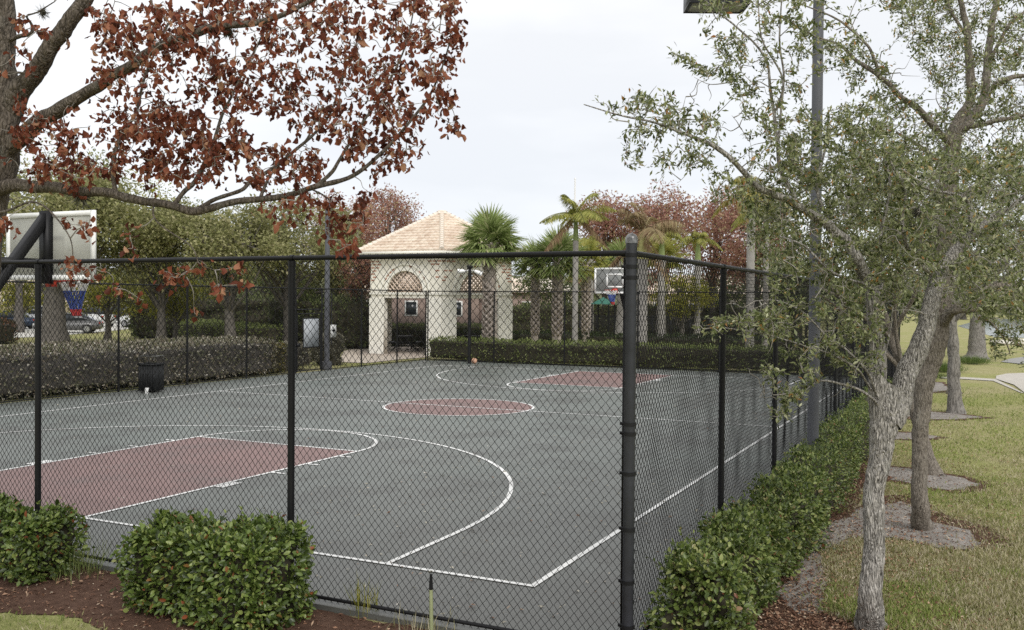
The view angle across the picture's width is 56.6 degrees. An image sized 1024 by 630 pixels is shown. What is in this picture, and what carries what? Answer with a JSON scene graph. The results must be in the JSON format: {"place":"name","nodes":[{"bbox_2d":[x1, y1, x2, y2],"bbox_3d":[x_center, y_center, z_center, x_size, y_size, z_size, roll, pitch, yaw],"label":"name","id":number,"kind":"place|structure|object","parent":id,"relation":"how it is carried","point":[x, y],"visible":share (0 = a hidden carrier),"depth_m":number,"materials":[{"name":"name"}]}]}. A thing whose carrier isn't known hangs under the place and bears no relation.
{"place":"outdoors","nodes":[
{"label":"outdoors","id":0,"kind":"place"},
{"bbox_2d":[14,321,127,337],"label":"driveway","id":1,"kind":"structure","parent":0,"point":[70,332],"depth_m":73.17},
{"bbox_2d":[0,311,34,327],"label":"parked car","id":2,"kind":"object","parent":1,"relation":"on","point":[25,317],"visible":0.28,"depth_m":77.36,"materials":[{"name":"grey metal"}]},
{"bbox_2d":[0,280,43,316],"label":"tree","id":3,"kind":"object","parent":1,"relation":"on","point":[10,303],"visible":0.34,"depth_m":71.13,"materials":[{"name":"green plant"}]},
{"bbox_2d":[32,313,102,332],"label":"parked car","id":4,"kind":"object","parent":1,"relation":"on","point":[83,321],"visible":0.34,"depth_m":69.46,"materials":[{"name":"silver metal"}]},
{"bbox_2d":[341,344,422,362],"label":"plaza","id":5,"kind":"structure","parent":0,"point":[358,360],"depth_m":43.64,"materials":[{"name":"concrete"}]},
{"bbox_2d":[332,253,370,301],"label":"tree","id":6,"kind":"object","parent":5,"relation":"on","point":[356,271],"visible":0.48,"depth_m":51.62,"materials":[{"name":"plant"}]},
{"bbox_2d":[0,313,1023,629],"bbox_3d":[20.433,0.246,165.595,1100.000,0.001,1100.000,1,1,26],"label":"ground","id":7,"kind":"structure","parent":0,"point":[990,369],"depth_m":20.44,"materials":[{"name":"plant"}]},
{"bbox_2d":[0,317,19,342],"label":"hedge","id":8,"kind":"object","parent":7,"relation":"on","point":[10,327],"visible":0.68,"depth_m":53.24,"materials":[{"name":"plant"}]},
{"bbox_2d":[2,137,58,332],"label":"tree","id":9,"kind":"object","parent":7,"relation":"on","point":[21,293],"visible":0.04,"depth_m":69.81,"materials":[{"name":"plant"}]},
{"bbox_2d":[2,142,160,343],"bbox_3d":[-22.398,-3.468,47.361,10.573,10.515,9.256,1,1,26],"label":"tree","id":10,"kind":"object","parent":7,"relation":"on","point":[111,211],"visible":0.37,"depth_m":45.96,"materials":[{"name":"plant"}]},
{"bbox_2d":[41,269,155,340],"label":"tree","id":11,"kind":"object","parent":7,"relation":"on","point":[105,309],"visible":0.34,"depth_m":57.41,"materials":[{"name":"green plant"}]},
{"bbox_2d":[0,334,277,400],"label":"hedge","id":12,"kind":"object","parent":7,"relation":"on","point":[214,362],"visible":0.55,"depth_m":28.01,"materials":[{"name":"green plant"}]},
{"bbox_2d":[104,178,184,280],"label":"tree","id":13,"kind":"object","parent":7,"relation":"on","point":[153,190],"visible":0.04,"depth_m":82.04,"materials":[{"name":"green plant"}]},
{"bbox_2d":[95,195,219,339],"bbox_3d":[-17.746,-2.247,50.316,8.054,8.043,8.321,1,1,26],"label":"tree","id":14,"kind":"object","parent":7,"relation":"on","point":[152,245],"visible":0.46,"depth_m":48.48,"materials":[{"name":"plant"}]},
{"bbox_2d":[132,265,215,338],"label":"tree","id":15,"kind":"object","parent":7,"relation":"on","point":[179,305],"visible":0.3,"depth_m":53.83,"materials":[{"name":"green plant"}]},
{"bbox_2d":[124,292,276,338],"bbox_3d":[-19.957,0.097,63.900,11.508,3.645,4.332,0,1,-17],"label":"hedge","id":16,"kind":"object","parent":7,"relation":"on","point":[200,315],"visible":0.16,"depth_m":62.57,"materials":[{"name":"green plant"}]},
{"bbox_2d":[178,318,283,343],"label":"hedge","id":17,"kind":"object","parent":7,"relation":"on","point":[222,324],"visible":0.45,"depth_m":52.73,"materials":[{"name":"plant"}]},
{"bbox_2d":[151,194,316,336],"bbox_3d":[-14.411,-2.144,47.738,8.274,7.990,7.039,1,1,41],"label":"tree","id":18,"kind":"object","parent":7,"relation":"on","point":[222,237],"visible":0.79,"depth_m":46.65,"materials":[{"name":"plant"}]},
{"bbox_2d":[0,0,467,322],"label":"red leaf tree","id":19,"kind":"object","parent":7,"relation":"on","point":[16,92],"visible":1,"depth_m":5.96,"materials":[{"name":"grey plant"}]},
{"bbox_2d":[66,181,95,209],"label":"air plant","id":20,"kind":"object","parent":19,"relation":"attached to","point":[79,199],"visible":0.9,"depth_m":6.08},
{"bbox_2d":[220,263,313,298],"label":"tree","id":21,"kind":"object","parent":7,"relation":"on","point":[261,284],"visible":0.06,"depth_m":73.87,"materials":[{"name":"green plant"}]},
{"bbox_2d":[258,341,286,373],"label":"shrub","id":22,"kind":"object","parent":7,"relation":"on","point":[276,360],"visible":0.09,"depth_m":34.15,"materials":[{"name":"green plant"}]},
{"bbox_2d":[273,341,312,371],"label":"shrub","id":23,"kind":"object","parent":7,"relation":"on","point":[303,355],"visible":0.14,"depth_m":35.74,"materials":[{"name":"green plant"}]},
{"bbox_2d":[230,187,359,342],"bbox_3d":[-12.274,-2.659,51.846,8.013,8.899,8.753,0,1,-3],"label":"tree","id":24,"kind":"object","parent":7,"relation":"on","point":[320,249],"visible":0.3,"depth_m":51.27,"materials":[{"name":"plant"}]},
{"bbox_2d":[276,267,355,298],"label":"tree","id":25,"kind":"object","parent":7,"relation":"on","point":[311,290],"visible":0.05,"depth_m":65.54,"materials":[{"name":"green plant"}]},
{"bbox_2d":[262,291,369,348],"bbox_3d":[-10.983,0.368,53.545,4.114,3.522,9.372,0,1,-36],"label":"hedge","id":26,"kind":"object","parent":7,"relation":"on","point":[342,308],"visible":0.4,"depth_m":50.65,"materials":[{"name":"green plant"}]},
{"bbox_2d":[0,233,637,629],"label":"chain link fence","id":27,"kind":"object","parent":7,"relation":"on","point":[628,433],"visible":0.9,"depth_m":8.16,"materials":[{"name":"metal"}]},
{"bbox_2d":[302,329,346,364],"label":"shrub","id":28,"kind":"object","parent":7,"relation":"on","point":[336,354],"visible":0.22,"depth_m":38.38,"materials":[{"name":"green plant"}]},
{"bbox_2d":[323,202,331,369],"bbox_3d":[-6.995,-1.101,35.997,0.400,6.350,0.400,1,1,26],"label":"light pole","id":29,"kind":"object","parent":7,"relation":"on","point":[327,249],"visible":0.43,"depth_m":35.92,"materials":[{"name":"metal"}]},
{"bbox_2d":[298,203,371,297],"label":"tree","id":30,"kind":"object","parent":7,"relation":"on","point":[352,236],"visible":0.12,"depth_m":55.37,"materials":[{"name":"plant"}]},
{"bbox_2d":[299,189,386,299],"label":"tree","id":31,"kind":"object","parent":7,"relation":"on","point":[372,229],"visible":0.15,"depth_m":61.81,"materials":[{"name":"plant"}]},
{"bbox_2d":[343,570,382,618],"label":"weed","id":32,"kind":"object","parent":7,"relation":"on","point":[367,599],"visible":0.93,"depth_m":8.05,"materials":[{"name":"green plant"}]},
{"bbox_2d":[347,182,426,243],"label":"tree","id":33,"kind":"object","parent":7,"relation":"on","point":[403,221],"visible":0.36,"depth_m":71.23,"materials":[{"name":"plant"}]},
{"bbox_2d":[0,360,863,629],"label":"court surface","id":34,"kind":"object","parent":7,"relation":"on","point":[379,615],"visible":0.53,"depth_m":14.36,"materials":[{"name":"asphalt"}]},
{"bbox_2d":[0,210,95,315],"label":"basketball hoop","id":35,"kind":"object","parent":34,"relation":"on","point":[43,235],"visible":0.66,"depth_m":12.90,"materials":[{"name":"paint"}]},
{"bbox_2d":[137,355,164,390],"bbox_3d":[-10.085,1.617,26.582,0.540,0.982,0.540,1,1,11],"label":"trash can","id":36,"kind":"object","parent":34,"relation":"on","point":[152,380],"visible":0.74,"depth_m":26.37,"materials":[{"name":"metal"}]},
{"bbox_2d":[0,281,426,402],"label":"chain link fence","id":37,"kind":"object","parent":34,"relation":"on","point":[246,333],"visible":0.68,"depth_m":29.75,"materials":[{"name":"black metal"}]},
{"bbox_2d":[296,309,321,371],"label":"gate","id":38,"kind":"structure","parent":37,"relation":"attached to","point":[297,355],"depth_m":33.70,"materials":[{"name":"black metal"}]},
{"bbox_2d":[303,317,319,347],"bbox_3d":[-7.192,0.633,34.058,0.020,1.080,0.940,1,1,26],"label":"notice board","id":39,"kind":"object","parent":38,"relation":"attached to","point":[313,332],"visible":0.79,"depth_m":34.06,"materials":[{"name":"white plastic"}]},
{"bbox_2d":[0,371,671,515],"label":"key paint","id":40,"kind":"object","parent":34,"relation":"on","point":[584,380],"visible":0.82,"depth_m":15.03,"materials":[{"name":"paint"}]},
{"bbox_2d":[0,365,841,586],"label":"court line","id":41,"kind":"object","parent":34,"relation":"on","point":[565,564],"visible":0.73,"depth_m":13.72,"materials":[{"name":"paint"}]},
{"bbox_2d":[17,362,844,622],"bbox_3d":[-1.450,2.251,23.909,18.704,0.114,28.197,1,1,26],"label":"basketball court","id":42,"kind":"object","parent":34,"relation":"on","point":[446,490],"visible":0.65,"depth_m":13.00,"materials":[{"name":"asphalt"}]},
{"bbox_2d":[458,265,482,363],"bbox_3d":[-1.741,-0.016,39.309,1.044,4.060,0.237,0,1,2],"label":"camera post","id":43,"kind":"object","parent":34,"relation":"on","point":[469,270],"visible":0.79,"depth_m":39.25,"materials":[{"name":"black metal"}]},
{"bbox_2d":[594,267,623,305],"bbox_3d":[3.705,0.221,34.335,2.494,3.830,1.479,-9,9,-84],"label":"basketball hoop","id":44,"kind":"object","parent":34,"relation":"on","point":[606,281],"visible":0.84,"depth_m":33.74,"materials":[{"name":"paint"}]},
{"bbox_2d":[427,291,888,376],"bbox_3d":[4.856,0.686,37.193,18.960,3.229,0.104,1,1,26],"label":"chain link fence","id":45,"kind":"object","parent":34,"relation":"on","point":[494,320],"visible":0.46,"depth_m":38.55,"materials":[{"name":"black metal"}]},
{"bbox_2d":[620,251,900,629],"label":"chain link fence","id":46,"kind":"object","parent":34,"relation":"on","point":[836,374],"visible":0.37,"depth_m":9.53,"materials":[{"name":"black metal"}]},
{"bbox_2d":[0,454,868,629],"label":"mulch bed","id":47,"kind":"object","parent":7,"relation":"on","point":[58,598],"visible":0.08,"depth_m":8.23,"materials":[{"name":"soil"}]},
{"bbox_2d":[0,490,95,586],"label":"clipped shrub","id":48,"kind":"object","parent":47,"relation":"on","point":[31,540],"visible":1,"depth_m":9.06,"materials":[{"name":"green plant"}]},
{"bbox_2d":[50,556,104,581],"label":"weed","id":49,"kind":"object","parent":47,"relation":"on","point":[97,566],"visible":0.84,"depth_m":9.12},
{"bbox_2d":[60,537,110,576],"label":"weed","id":50,"kind":"object","parent":47,"relation":"on","point":[81,559],"visible":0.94,"depth_m":9.24,"materials":[{"name":"plant"}]},
{"bbox_2d":[104,505,317,629],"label":"clipped shrub","id":51,"kind":"object","parent":47,"relation":"on","point":[238,572],"visible":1,"depth_m":7.78,"materials":[{"name":"green plant"}]},
{"bbox_2d":[386,601,456,629],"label":"weed","id":52,"kind":"object","parent":47,"relation":"on","point":[413,627],"visible":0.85,"depth_m":7.64,"materials":[{"name":"green plant"}]},
{"bbox_2d":[429,574,433,629],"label":"marker stake","id":53,"kind":"object","parent":47,"relation":"on","point":[431,625],"visible":1,"depth_m":7.55,"materials":[{"name":"beige plastic"}]},
{"bbox_2d":[639,505,788,629],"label":"hedge","id":54,"kind":"object","parent":47,"relation":"on","point":[722,572],"visible":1,"depth_m":7.36,"materials":[{"name":"green plant"}]},
{"bbox_2d":[723,455,837,578],"bbox_3d":[2.933,2.194,10.286,1.053,1.141,3.338,1,1,26],"label":"hedge","id":55,"kind":"object","parent":47,"relation":"on","point":[791,505],"visible":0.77,"depth_m":9.96,"materials":[{"name":"green plant"}]},
{"bbox_2d":[777,419,865,517],"bbox_3d":[4.405,2.104,13.334,1.091,1.026,3.689,1,1,26],"label":"hedge","id":56,"kind":"object","parent":47,"relation":"on","point":[834,454],"visible":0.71,"depth_m":12.83,"materials":[{"name":"green plant"}]},
{"bbox_2d":[820,396,869,472],"bbox_3d":[6.234,2.122,17.179,0.974,1.146,5.055,1,1,26],"label":"hedge","id":57,"kind":"object","parent":47,"relation":"on","point":[857,414],"visible":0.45,"depth_m":16.36,"materials":[{"name":"green plant"}]},
{"bbox_2d":[392,321,482,345],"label":"hedge","id":58,"kind":"object","parent":7,"relation":"on","point":[422,324],"visible":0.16,"depth_m":54.30,"materials":[{"name":"green plant"}]},
{"bbox_2d":[357,210,519,357],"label":"pavilion","id":59,"kind":"structure","parent":7,"relation":"on","point":[438,231],"depth_m":45.61,"materials":[{"name":"beige paint"}]},
{"bbox_2d":[453,203,528,340],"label":"sabal palm","id":60,"kind":"object","parent":7,"relation":"on","point":[489,230],"visible":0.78,"depth_m":42.10,"materials":[{"name":"green plant"}]},
{"bbox_2d":[509,234,552,342],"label":"sabal palm","id":61,"kind":"object","parent":7,"relation":"on","point":[535,286],"visible":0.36,"depth_m":44.85,"materials":[{"name":"green plant"}]},
{"bbox_2d":[511,262,598,306],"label":"tree","id":62,"kind":"object","parent":7,"relation":"on","point":[523,281],"visible":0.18,"depth_m":72.69,"materials":[{"name":"green plant"}]},
{"bbox_2d":[521,223,592,343],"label":"sabal palm","id":63,"kind":"object","parent":7,"relation":"on","point":[567,243],"visible":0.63,"depth_m":43.66,"materials":[{"name":"green plant"}]},
{"bbox_2d":[97,268,1022,313],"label":"distant treeline","id":64,"kind":"object","parent":7,"relation":"on","point":[516,277],"visible":0.02,"depth_m":259.25,"materials":[{"name":"plant"}]},
{"bbox_2d":[539,193,616,342],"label":"feather palm","id":65,"kind":"object","parent":7,"relation":"on","point":[575,214],"visible":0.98,"depth_m":40.83,"materials":[{"name":"green plant"}]},
{"bbox_2d":[561,235,611,341],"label":"sabal palm","id":66,"kind":"object","parent":7,"relation":"on","point":[590,270],"visible":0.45,"depth_m":47.80,"materials":[{"name":"green plant"}]},
{"bbox_2d":[591,297,615,333],"bbox_3d":[5.184,0.412,54.020,1.200,2.850,1.200,1,1,26],"label":"play shelter","id":67,"kind":"object","parent":7,"relation":"on","point":[605,301],"visible":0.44,"depth_m":53.75,"materials":[{"name":"green metal"}]},
{"bbox_2d":[426,334,783,370],"bbox_3d":[3.443,1.607,39.324,15.439,1.334,1.955,1,1,25],"label":"hedge","id":68,"kind":"object","parent":7,"relation":"on","point":[480,346],"visible":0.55,"depth_m":39.24,"materials":[{"name":"plant"}]},
{"bbox_2d":[565,189,646,305],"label":"tree","id":69,"kind":"object","parent":7,"relation":"on","point":[606,226],"visible":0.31,"depth_m":64.47,"materials":[{"name":"plant"}]},
{"bbox_2d":[595,234,627,333],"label":"sabal palm","id":70,"kind":"object","parent":7,"relation":"on","point":[619,245],"visible":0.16,"depth_m":49.82,"materials":[{"name":"green plant"}]},
{"bbox_2d":[512,299,780,337],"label":"hedge","id":71,"kind":"object","parent":7,"relation":"on","point":[528,326],"visible":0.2,"depth_m":66.02,"materials":[{"name":"green plant"}]},
{"bbox_2d":[609,202,687,345],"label":"feather palm","id":72,"kind":"object","parent":7,"relation":"on","point":[655,229],"visible":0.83,"depth_m":39.27,"materials":[{"name":"plant"}]},
{"bbox_2d":[416,328,888,353],"bbox_3d":[6.153,1.442,47.559,24.372,1.399,2.099,1,1,23],"label":"hedge","id":73,"kind":"object","parent":7,"relation":"on","point":[597,335],"visible":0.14,"depth_m":47.63,"materials":[{"name":"green plant"}]},
{"bbox_2d":[637,230,685,337],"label":"feather palm","id":74,"kind":"object","parent":7,"relation":"on","point":[677,236],"visible":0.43,"depth_m":46.85,"materials":[{"name":"green plant"}]},
{"bbox_2d":[610,180,722,334],"bbox_3d":[9.747,-3.608,61.835,8.380,10.843,7.885,1,1,26],"label":"tree","id":75,"kind":"object","parent":7,"relation":"on","point":[665,211],"visible":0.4,"depth_m":60.78,"materials":[{"name":"plant"}]},
{"bbox_2d":[579,315,757,336],"bbox_3d":[9.640,0.934,58.035,11.518,1.750,0.087,1,1,20],"label":"picket fence","id":76,"kind":"object","parent":7,"relation":"on","point":[602,318],"visible":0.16,"depth_m":58.07,"materials":[{"name":"metal"}]},
{"bbox_2d":[648,234,692,335],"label":"sabal palm","id":77,"kind":"object","parent":7,"relation":"on","point":[671,248],"visible":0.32,"depth_m":54.53,"materials":[{"name":"green plant"}]},
{"bbox_2d":[648,272,717,335],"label":"tree","id":78,"kind":"object","parent":7,"relation":"on","point":[691,294],"visible":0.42,"depth_m":51.82,"materials":[{"name":"green plant"}]},
{"bbox_2d":[674,231,722,336],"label":"feather palm","id":79,"kind":"object","parent":7,"relation":"on","point":[699,239],"visible":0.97,"depth_m":51.86,"materials":[{"name":"green plant"}]},
{"bbox_2d":[667,184,746,334],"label":"tree","id":80,"kind":"object","parent":7,"relation":"on","point":[710,206],"visible":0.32,"depth_m":63.48,"materials":[{"name":"plant"}]},
{"bbox_2d":[686,270,759,305],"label":"tree","id":81,"kind":"object","parent":7,"relation":"on","point":[726,290],"visible":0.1,"depth_m":69.15,"materials":[{"name":"green plant"}]},
{"bbox_2d":[683,0,823,448],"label":"light pole","id":82,"kind":"object","parent":7,"relation":"on","point":[813,330],"visible":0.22,"depth_m":13.40,"materials":[{"name":"metal"}]},
{"bbox_2d":[711,174,798,347],"bbox_3d":[9.514,-1.797,38.432,3.559,7.929,3.215,1,1,26],"label":"feather palm","id":83,"kind":"object","parent":7,"relation":"on","point":[750,259],"visible":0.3,"depth_m":38.85,"materials":[{"name":"green plant"}]},
{"bbox_2d":[713,190,803,339],"bbox_3d":[15.248,-3.062,57.642,5.640,9.951,5.249,0,1,1],"label":"tree","id":84,"kind":"object","parent":7,"relation":"on","point":[741,235],"visible":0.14,"depth_m":57.53,"materials":[{"name":"plant"}]},
{"bbox_2d":[731,206,790,348],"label":"feather palm","id":85,"kind":"object","parent":7,"relation":"on","point":[740,220],"visible":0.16,"depth_m":40.89,"materials":[{"name":"green plant"}]},
{"bbox_2d":[755,237,849,337],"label":"tree","id":86,"kind":"object","parent":7,"relation":"on","point":[792,284],"visible":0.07,"depth_m":54.52,"materials":[{"name":"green plant"}]},
{"bbox_2d":[766,347,938,380],"bbox_3d":[12.357,1.826,34.901,6.152,1.212,1.906,1,1,26],"label":"hedge","id":87,"kind":"object","parent":7,"relation":"on","point":[791,369],"visible":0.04,"depth_m":35.13,"materials":[{"name":"plant"}]},
{"bbox_2d":[752,494,1012,629],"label":"soil patch","id":88,"kind":"object","parent":7,"relation":"on","point":[770,621],"visible":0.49,"depth_m":10.59,"materials":[{"name":"soil"}]},
{"bbox_2d":[584,0,1023,629],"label":"oak tree","id":89,"kind":"object","parent":88,"relation":"on","point":[890,404],"visible":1,"depth_m":7.55,"materials":[{"name":"green plant"}]},
{"bbox_2d":[776,501,978,613],"bbox_3d":[4.146,2.556,10.424,1.822,0.001,5.469,1,1,26],"label":"sand patch","id":90,"kind":"object","parent":88,"relation":"on","point":[934,537],"visible":0.61,"depth_m":10.92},
{"bbox_2d":[758,398,1023,629],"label":"fallen leaves","id":91,"kind":"object","parent":7,"relation":"on","point":[810,609],"visible":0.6,"depth_m":9.17,"materials":[{"name":"plant"}]},
{"bbox_2d":[792,0,1023,530],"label":"oak tree","id":92,"kind":"object","parent":7,"relation":"on","point":[967,115],"visible":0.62,"depth_m":10.87,"materials":[{"name":"green plant"}]},
{"bbox_2d":[901,289,923,318],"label":"tree","id":93,"kind":"object","parent":7,"relation":"on","point":[916,299],"visible":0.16,"depth_m":148.30,"materials":[{"name":"green plant"}]},
{"bbox_2d":[887,465,991,492],"bbox_3d":[6.303,2.508,14.740,2.364,0.001,1.499,3,2,67],"label":"soil patch","id":94,"kind":"object","parent":7,"relation":"on","point":[976,481],"visible":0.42,"depth_m":14.31,"materials":[{"name":"soil"}]},
{"bbox_2d":[745,168,1000,475],"bbox_3d":[5.821,-0.019,15.598,3.998,5.118,3.851,1,1,26],"label":"oak tree","id":95,"kind":"object","parent":94,"relation":"on","point":[934,468],"visible":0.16,"depth_m":15.20,"materials":[{"name":"green plant"}]},
{"bbox_2d":[889,467,977,489],"bbox_3d":[6.322,2.506,14.679,1.910,0.001,1.184,3,3,71],"label":"sand patch","id":96,"kind":"object","parent":94,"relation":"on","point":[949,484],"visible":0.66,"depth_m":14.49,"materials":[{"name":"sand"}]},
{"bbox_2d":[867,182,1022,393],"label":"oak tree","id":97,"kind":"object","parent":7,"relation":"on","point":[969,251],"depth_m":28.33,"materials":[{"name":"green plant"}]},
{"bbox_2d":[907,411,990,419],"bbox_3d":[10.056,2.412,22.689,2.309,0.001,1.813,0,1,-30],"label":"soil patch","id":98,"kind":"object","parent":7,"relation":"on","point":[980,417],"visible":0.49,"depth_m":22.37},
{"bbox_2d":[831,120,1023,413],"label":"oak tree","id":99,"kind":"object","parent":98,"relation":"on","point":[955,404],"visible":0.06,"depth_m":23.23,"materials":[{"name":"green plant"}]},
{"bbox_2d":[944,355,1004,364],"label":"grass clump","id":100,"kind":"object","parent":7,"relation":"on","point":[975,360],"visible":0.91,"depth_m":42.14,"materials":[{"name":"plant"}]},
{"bbox_2d":[957,184,1023,358],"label":"oak tree","id":101,"kind":"object","parent":7,"relation":"on","point":[976,342],"visible":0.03,"depth_m":46.42,"materials":[{"name":"green plant"}]},
{"bbox_2d":[2,0,1023,279],"label":"sky","id":102,"kind":"structure","parent":0,"point":[529,72],"materials":[{"name":"white"}]},
{"bbox_2d":[647,275,769,306],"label":"house","id":103,"kind":"structure","parent":0,"point":[686,293],"depth_m":95.00,"materials":[{"name":"tile"}]},
{"bbox_2d":[945,377,1022,392],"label":"path","id":104,"kind":"structure","parent":0,"point":[998,381],"depth_m":33.61,"materials":[{"name":"concrete"}]},
{"bbox_2d":[959,319,1023,337],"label":"lake","id":105,"kind":"structure","parent":0,"point":[988,331],"depth_m":107.49,"materials":[{"name":"grey liquid"}]},
{"bbox_2d":[996,373,1023,391],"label":"path","id":106,"kind":"structure","parent":0,"point":[1016,379],"depth_m":34.02,"materials":[{"name":"concrete"}]},
{"label":"road","id":107,"kind":"structure","parent":0,"visible":0},
{"bbox_2d":[350,275,478,326],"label":"house","id":108,"kind":"structure","parent":107,"relation":"on","point":[465,306],"depth_m":92.01,"materials":[{"name":"tile"}]},
{"bbox_2d":[405,300,417,315],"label":"window","id":109,"kind":"structure","parent":108,"relation":"in","point":[411,310],"depth_m":91.92,"materials":[{"name":"glass"}]},
{"bbox_2d":[463,277,546,323],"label":"house","id":110,"kind":"structure","parent":107,"relation":"on","point":[514,300],"depth_m":94.01,"materials":[{"name":"tile"}]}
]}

